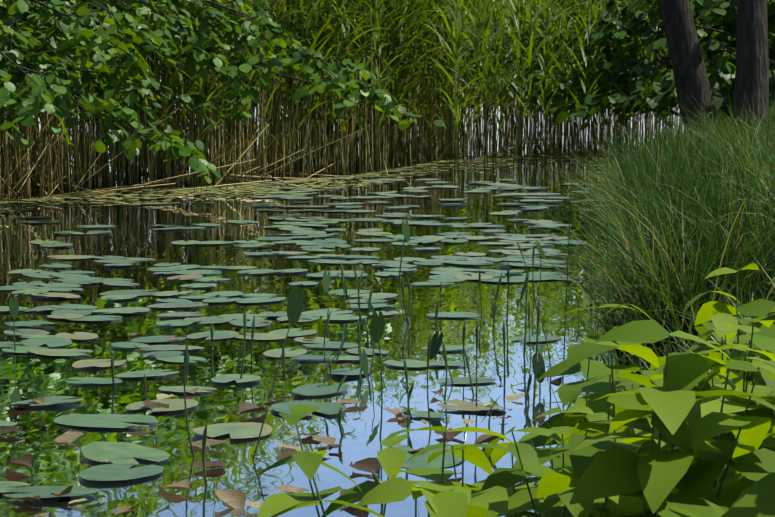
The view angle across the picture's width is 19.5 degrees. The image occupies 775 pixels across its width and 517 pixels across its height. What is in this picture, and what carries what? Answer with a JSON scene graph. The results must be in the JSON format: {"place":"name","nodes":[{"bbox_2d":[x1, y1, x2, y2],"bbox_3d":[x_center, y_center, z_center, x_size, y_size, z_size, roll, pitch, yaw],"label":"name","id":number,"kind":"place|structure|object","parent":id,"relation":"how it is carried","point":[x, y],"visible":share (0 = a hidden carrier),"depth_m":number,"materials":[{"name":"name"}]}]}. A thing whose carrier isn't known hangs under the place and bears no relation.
{"place":"outdoors","nodes":[
{"label":"outdoors","id":0,"kind":"place"},
{"bbox_2d":[0,59,683,516],"bbox_3d":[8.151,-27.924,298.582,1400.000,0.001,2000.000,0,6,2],"label":"water surface","id":1,"kind":"object","parent":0,"point":[134,233],"depth_m":11.58,"materials":[{"name":"liquid"}]},
{"bbox_2d":[0,295,546,516],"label":"dead leaves","id":2,"kind":"object","parent":1,"relation":"on","point":[233,498],"visible":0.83,"depth_m":8.26,"materials":[{"name":"brown plant"}]},
{"bbox_2d":[9,219,544,422],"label":"plant leaves","id":3,"kind":"object","parent":1,"relation":"on","point":[294,306],"visible":0.96,"depth_m":9.66,"materials":[{"name":"green plant"}]},
{"bbox_2d":[14,238,579,504],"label":"stems","id":4,"kind":"object","parent":1,"relation":"on","point":[204,437],"visible":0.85,"depth_m":9.77,"materials":[{"name":"green plant"}]},
{"bbox_2d":[0,163,618,497],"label":"lily pads","id":5,"kind":"object","parent":1,"relation":"on","point":[120,455],"visible":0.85,"depth_m":12.25,"materials":[{"name":"green plant"}]},
{"bbox_2d":[0,149,668,215],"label":"floating scum","id":6,"kind":"object","parent":1,"relation":"on","point":[319,179],"visible":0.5,"depth_m":22.24,"materials":[{"name":"beige plant"}]},
{"bbox_2d":[0,0,735,209],"bbox_3d":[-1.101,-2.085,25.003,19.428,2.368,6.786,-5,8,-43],"label":"reeds","id":7,"kind":"object","parent":1,"relation":"on","point":[58,169],"visible":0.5,"depth_m":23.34,"materials":[{"name":"beige plant"}]},
{"bbox_2d":[267,0,719,149],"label":"reeds","id":8,"kind":"object","parent":1,"relation":"on","point":[481,110],"visible":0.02,"depth_m":37.16,"materials":[{"name":"green plant"}]},
{"bbox_2d":[418,261,774,516],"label":"stems","id":9,"kind":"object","parent":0,"point":[734,352],"depth_m":7.88,"materials":[{"name":"green plant"}]},
{"bbox_3d":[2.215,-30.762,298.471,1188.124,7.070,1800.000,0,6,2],"label":"terrain","id":10,"kind":"structure","parent":0,"visible":0},
{"bbox_2d":[0,0,445,190],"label":"tree branches","id":11,"kind":"object","parent":10,"relation":"on","point":[162,48],"depth_m":18.40,"materials":[{"name":"green plant"}]},
{"bbox_2d":[246,263,774,516],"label":"herbs","id":12,"kind":"object","parent":10,"relation":"on","point":[683,475],"depth_m":4.16,"materials":[{"name":"green plant"}]},
{"bbox_2d":[471,0,774,129],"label":"shrub","id":13,"kind":"object","parent":10,"relation":"on","point":[615,74],"depth_m":26.76,"materials":[{"name":"green plant"}]},
{"bbox_2d":[497,79,774,421],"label":"sedge bank","id":14,"kind":"structure","parent":10,"relation":"on","point":[665,308],"depth_m":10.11,"materials":[{"name":"green plant"}]},
{"bbox_2d":[659,0,723,147],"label":"tree","id":15,"kind":"object","parent":14,"relation":"on","point":[691,80],"visible":0.71,"depth_m":21.18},
{"bbox_2d":[731,0,769,147],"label":"tree","id":16,"kind":"object","parent":14,"relation":"on","point":[752,71],"visible":0.58,"depth_m":19.97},
{"bbox_2d":[562,93,729,383],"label":"rush stems","id":17,"kind":"object","parent":10,"relation":"on","point":[617,217],"visible":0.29,"depth_m":11.99,"materials":[{"name":"green plant"}]},
{"bbox_2d":[556,0,774,131],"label":"shrub","id":18,"kind":"object","parent":10,"relation":"on","point":[649,73],"depth_m":24.15,"materials":[{"name":"green plant"}]},
{"bbox_2d":[572,4,774,123],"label":"shrub","id":19,"kind":"object","parent":10,"relation":"on","point":[607,52],"depth_m":28.17,"materials":[{"name":"green plant"}]},
{"bbox_2d":[590,111,762,328],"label":"flower stalks","id":20,"kind":"object","parent":10,"relation":"on","point":[704,118],"visible":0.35,"depth_m":10.80,"materials":[{"name":"green plant"}]},
{"bbox_2d":[623,29,769,63],"bbox_3d":[6.176,-4.164,32.870,5.923,4.549,5.338,0,6,2],"label":"shrub","id":21,"kind":"object","parent":10,"relation":"on","point":[719,55],"depth_m":31.83,"materials":[{"name":"green plant"}]},
{"bbox_2d":[646,0,774,137],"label":"shrub","id":22,"kind":"object","parent":10,"relation":"on","point":[718,10],"depth_m":23.16,"materials":[{"name":"green plant"}]},
{"bbox_2d":[709,15,774,117],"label":"shrub","id":23,"kind":"object","parent":10,"relation":"on","point":[718,21],"depth_m":25.34,"materials":[{"name":"green plant"}]}
]}

